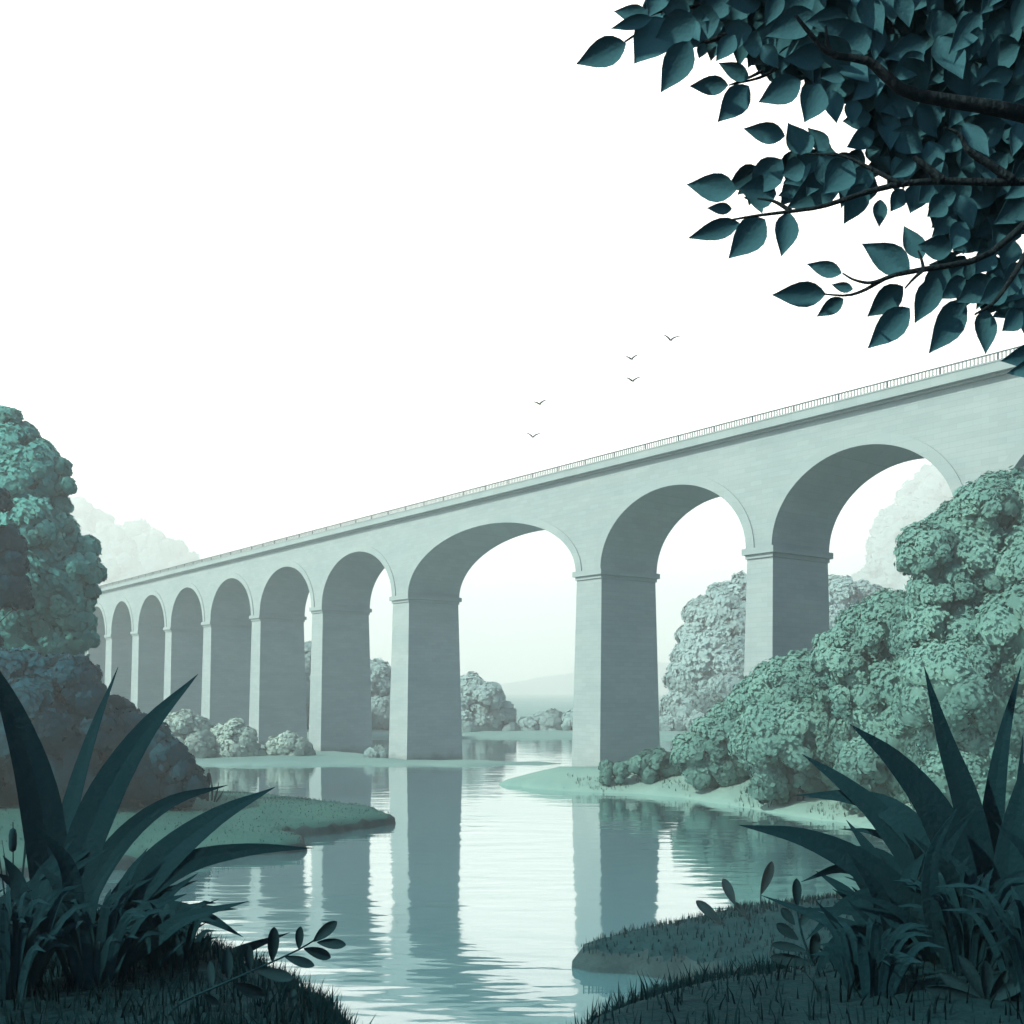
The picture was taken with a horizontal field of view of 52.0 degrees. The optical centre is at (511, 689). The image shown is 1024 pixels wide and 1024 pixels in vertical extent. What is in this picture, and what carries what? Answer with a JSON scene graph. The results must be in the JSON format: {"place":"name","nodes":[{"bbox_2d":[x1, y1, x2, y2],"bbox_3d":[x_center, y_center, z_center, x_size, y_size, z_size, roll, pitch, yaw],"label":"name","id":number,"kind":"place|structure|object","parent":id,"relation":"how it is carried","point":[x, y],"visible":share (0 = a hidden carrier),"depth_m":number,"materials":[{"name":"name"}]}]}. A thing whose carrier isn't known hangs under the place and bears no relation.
{"place":"outdoors","nodes":[
{"label":"outdoors","id":0,"kind":"place"},
{"bbox_2d":[0,790,395,879],"bbox_3d":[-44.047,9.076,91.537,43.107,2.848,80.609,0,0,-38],"label":"bank","id":1,"kind":"structure","parent":0,"point":[227,836],"depth_m":71.54,"materials":[{"name":"green plant"}]},
{"bbox_2d":[0,487,35,646],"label":"dark tree","id":2,"kind":"object","parent":1,"relation":"on","point":[15,588],"visible":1,"depth_m":73.38,"materials":[{"name":"green plant"}]},
{"bbox_2d":[0,405,107,680],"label":"broadleaf tree","id":3,"kind":"object","parent":1,"relation":"on","point":[67,574],"visible":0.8,"depth_m":84.01,"materials":[{"name":"green plant"}]},
{"bbox_2d":[0,646,125,807],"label":"dark bush","id":4,"kind":"object","parent":1,"relation":"on","point":[60,696],"visible":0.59,"depth_m":71.28,"materials":[{"name":"green plant"}]},
{"bbox_2d":[93,693,209,809],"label":"dark bush","id":5,"kind":"object","parent":1,"relation":"on","point":[167,766],"visible":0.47,"depth_m":73.77,"materials":[{"name":"green plant"}]},
{"bbox_2d":[206,769,222,801],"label":"bulrush","id":6,"kind":"object","parent":1,"relation":"on","point":[209,780],"visible":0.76,"depth_m":76.54,"materials":[{"name":"green plant"}]},
{"bbox_2d":[195,745,560,765],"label":"bank","id":7,"kind":"structure","parent":0,"point":[328,758],"depth_m":141.16,"materials":[{"name":"green plant"}]},
{"bbox_2d":[163,709,216,757],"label":"pale shrub","id":8,"kind":"object","parent":7,"relation":"on","point":[192,733],"visible":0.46,"depth_m":146.25,"materials":[{"name":"green plant"}]},
{"bbox_2d":[208,717,266,756],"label":"pale shrub","id":9,"kind":"object","parent":7,"relation":"on","point":[235,736],"visible":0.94,"depth_m":147.31,"materials":[{"name":"green plant"}]},
{"bbox_2d":[264,730,315,755],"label":"pale shrub","id":10,"kind":"object","parent":7,"relation":"on","point":[288,743],"visible":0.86,"depth_m":148.49,"materials":[{"name":"green plant"}]},
{"bbox_2d":[363,744,388,757],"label":"pale shrub","id":11,"kind":"object","parent":7,"relation":"on","point":[379,751],"visible":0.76,"depth_m":147.88,"materials":[{"name":"green plant"}]},
{"bbox_2d":[0,738,892,1023],"bbox_3d":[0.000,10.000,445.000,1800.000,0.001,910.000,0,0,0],"label":"water","id":12,"kind":"structure","parent":0,"point":[466,894],"depth_m":55.41,"materials":[{"name":"teal liquid"}]},
{"bbox_2d":[307,693,687,738],"bbox_3d":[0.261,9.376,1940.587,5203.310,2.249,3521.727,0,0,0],"label":"ground","id":13,"kind":"structure","parent":0,"point":[528,704],"depth_m":380.70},
{"bbox_2d":[68,495,200,585],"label":"distant woods","id":14,"kind":"object","parent":13,"relation":"on","point":[134,548],"visible":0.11,"depth_m":1469.36,"materials":[{"name":"plant"}]},
{"bbox_2d":[304,641,310,727],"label":"hazy tree","id":15,"kind":"object","parent":13,"relation":"on","point":[307,646],"visible":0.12,"depth_m":246.84,"materials":[{"name":"green plant"}]},
{"bbox_2d":[370,658,390,729],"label":"hazy tree","id":16,"kind":"object","parent":13,"relation":"on","point":[380,672],"visible":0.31,"depth_m":241.37,"materials":[{"name":"green plant"}]},
{"bbox_2d":[460,671,520,731],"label":"hazy tree","id":17,"kind":"object","parent":13,"relation":"on","point":[486,706],"visible":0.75,"depth_m":237.31,"materials":[{"name":"green plant"}]},
{"bbox_2d":[517,708,562,730],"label":"hazy tree","id":18,"kind":"object","parent":13,"relation":"on","point":[550,719],"visible":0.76,"depth_m":238.67,"materials":[{"name":"green plant"}]},
{"bbox_2d":[561,709,572,730],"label":"hazy tree","id":19,"kind":"object","parent":13,"relation":"on","point":[567,720],"visible":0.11,"depth_m":237.33,"materials":[{"name":"green plant"}]},
{"bbox_2d":[659,570,746,730],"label":"hazy tree","id":20,"kind":"object","parent":13,"relation":"on","point":[705,668],"visible":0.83,"depth_m":234.94,"materials":[{"name":"green plant"}]},
{"bbox_2d":[828,574,888,629],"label":"hazy tree","id":21,"kind":"object","parent":13,"relation":"on","point":[846,591],"visible":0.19,"depth_m":235.59,"materials":[{"name":"green plant"}]},
{"bbox_2d":[851,463,953,590],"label":"distant woods","id":22,"kind":"object","parent":13,"relation":"on","point":[924,492],"visible":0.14,"depth_m":1472.12,"materials":[{"name":"plant"}]},
{"bbox_2d":[0,903,1023,1023],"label":"bank","id":23,"kind":"structure","parent":0,"point":[961,1010],"depth_m":5.51,"materials":[{"name":"green plant"}]},
{"bbox_2d":[0,822,25,893],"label":"bulrush","id":24,"kind":"object","parent":23,"relation":"on","point":[12,843],"visible":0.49,"depth_m":9.50,"materials":[{"name":"green plant"}]},
{"bbox_2d":[0,884,118,1000],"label":"sedge clump","id":25,"kind":"object","parent":23,"relation":"on","point":[28,947],"visible":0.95,"depth_m":5.54,"materials":[{"name":"teal plant"}]},
{"bbox_2d":[0,889,180,990],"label":"sedge clump","id":26,"kind":"object","parent":23,"relation":"on","point":[102,951],"visible":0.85,"depth_m":5.75,"materials":[{"name":"teal plant"}]},
{"bbox_2d":[0,668,310,971],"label":"sword leaf plant","id":27,"kind":"object","parent":23,"relation":"on","point":[66,844],"visible":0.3,"depth_m":6.99,"materials":[{"name":"teal plant"}]},
{"bbox_2d":[121,900,217,967],"bbox_3d":[-2.095,1.464,6.274,0.665,0.456,0.506,0,0,-14],"label":"sedge clump","id":28,"kind":"object","parent":23,"relation":"on","point":[187,933],"visible":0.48,"depth_m":6.21,"materials":[{"name":"teal plant"}]},
{"bbox_2d":[168,921,345,1015],"bbox_3d":[-1.318,1.450,5.308,0.969,0.587,0.120,0,0,0],"label":"oval leaf sprig","id":29,"kind":"object","parent":23,"relation":"on","point":[277,974],"visible":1,"depth_m":5.29,"materials":[{"name":"teal plant"}]},
{"bbox_2d":[288,989,296,1007],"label":"oval leaf sprig","id":30,"kind":"object","parent":23,"relation":"on","point":[293,994],"visible":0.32,"depth_m":5.43,"materials":[{"name":"teal plant"}]},
{"bbox_2d":[576,0,1023,376],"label":"overhanging tree","id":31,"kind":"object","parent":23,"relation":"on","point":[929,94],"visible":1,"depth_m":4.38,"materials":[{"name":"green plant"}]},
{"bbox_2d":[770,878,829,965],"bbox_3d":[1.829,1.549,6.596,0.397,0.743,0.080,0,0,3],"label":"oval leaf sprig","id":32,"kind":"object","parent":23,"relation":"on","point":[785,930],"visible":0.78,"depth_m":6.60,"materials":[{"name":"teal plant"}]},
{"bbox_2d":[806,917,943,997],"bbox_3d":[2.001,1.478,5.833,0.683,0.473,0.419,0,0,0],"label":"sedge clump","id":33,"kind":"object","parent":23,"relation":"on","point":[871,960],"visible":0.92,"depth_m":5.74,"materials":[{"name":"teal plant"}]},
{"bbox_2d":[740,667,1023,974],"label":"sword leaf plant","id":34,"kind":"object","parent":23,"relation":"on","point":[971,835],"visible":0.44,"depth_m":6.82,"materials":[{"name":"teal plant"}]},
{"bbox_2d":[893,868,1023,975],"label":"sedge clump","id":35,"kind":"object","parent":23,"relation":"on","point":[959,934],"visible":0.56,"depth_m":6.16,"materials":[{"name":"teal plant"}]},
{"bbox_2d":[926,955,1019,1000],"bbox_3d":[2.493,1.611,5.608,0.582,0.389,0.121,0,0,0],"label":"spray leaf plant","id":36,"kind":"object","parent":23,"relation":"on","point":[981,987],"visible":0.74,"depth_m":5.59,"materials":[{"name":"teal plant"}]},
{"bbox_2d":[935,883,1023,1001],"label":"sedge clump","id":37,"kind":"object","parent":23,"relation":"on","point":[1010,935],"visible":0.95,"depth_m":5.57,"materials":[{"name":"teal plant"}]},
{"bbox_2d":[0,0,1023,683],"label":"sky","id":38,"kind":"structure","parent":0,"point":[270,270],"materials":[{"name":"white"}]},
{"bbox_2d":[500,663,668,693],"bbox_3d":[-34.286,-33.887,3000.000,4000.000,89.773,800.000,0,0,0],"label":"hills","id":39,"kind":"structure","parent":0,"point":[559,684],"depth_m":2759.71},
{"bbox_2d":[499,766,915,829],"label":"bank","id":40,"kind":"structure","parent":0,"point":[558,778],"depth_m":98.69,"materials":[{"name":"teal plant"}]},
{"bbox_2d":[598,746,680,784],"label":"bush","id":41,"kind":"object","parent":40,"relation":"on","point":[647,766],"visible":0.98,"depth_m":102.35,"materials":[{"name":"green plant"}]},
{"bbox_2d":[670,695,750,788],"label":"bush","id":42,"kind":"object","parent":40,"relation":"on","point":[699,756],"visible":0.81,"depth_m":95.13,"materials":[{"name":"green plant"}]},
{"bbox_2d":[726,648,839,804],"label":"broadleaf tree","id":43,"kind":"object","parent":40,"relation":"on","point":[780,715],"visible":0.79,"depth_m":83.71,"materials":[{"name":"green plant"}]},
{"bbox_2d":[805,588,919,811],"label":"broadleaf tree","id":44,"kind":"object","parent":40,"relation":"on","point":[853,665],"visible":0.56,"depth_m":77.46,"materials":[{"name":"green plant"}]},
{"bbox_2d":[885,465,1023,812],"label":"broadleaf tree","id":45,"kind":"object","parent":40,"relation":"on","point":[959,619],"visible":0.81,"depth_m":67.26,"materials":[{"name":"green plant"}]},
{"bbox_2d":[572,896,853,979],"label":"grassy point","id":46,"kind":"structure","parent":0,"point":[602,959],"depth_m":37.36,"materials":[{"name":"plant"}]},
{"bbox_2d":[696,900,724,925],"bbox_3d":[7.635,8.532,38.559,1.731,1.542,0.220,0,0,9],"label":"stalk leaf","id":47,"kind":"object","parent":46,"relation":"on","point":[706,909],"visible":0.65,"depth_m":38.62,"materials":[{"name":"teal plant"}]},
{"bbox_2d":[574,889,853,968],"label":"grass","id":48,"kind":"structure","parent":46,"relation":"on","point":[815,898],"depth_m":38.92,"materials":[{"name":"teal plant"}]},
{"bbox_2d":[722,878,747,918],"bbox_3d":[8.516,8.159,38.931,1.453,2.302,0.343,0,0,0],"label":"stalk leaf","id":49,"kind":"object","parent":46,"relation":"on","point":[727,887],"visible":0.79,"depth_m":38.91,"materials":[{"name":"teal plant"}]},
{"bbox_2d":[760,861,773,909],"bbox_3d":[9.903,7.744,40.850,0.570,2.175,0.215,0,0,21],"label":"stalk leaf","id":50,"kind":"object","parent":46,"relation":"on","point":[768,874],"visible":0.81,"depth_m":40.86,"materials":[{"name":"teal plant"}]},
{"label":"lake bed","id":51,"kind":"structure","parent":0,"visible":0},
{"bbox_2d":[85,345,1023,766],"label":"viaduct","id":52,"kind":"object","parent":51,"relation":"on","point":[227,629],"visible":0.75,"depth_m":117.72,"materials":[{"name":"concrete"}]}
]}

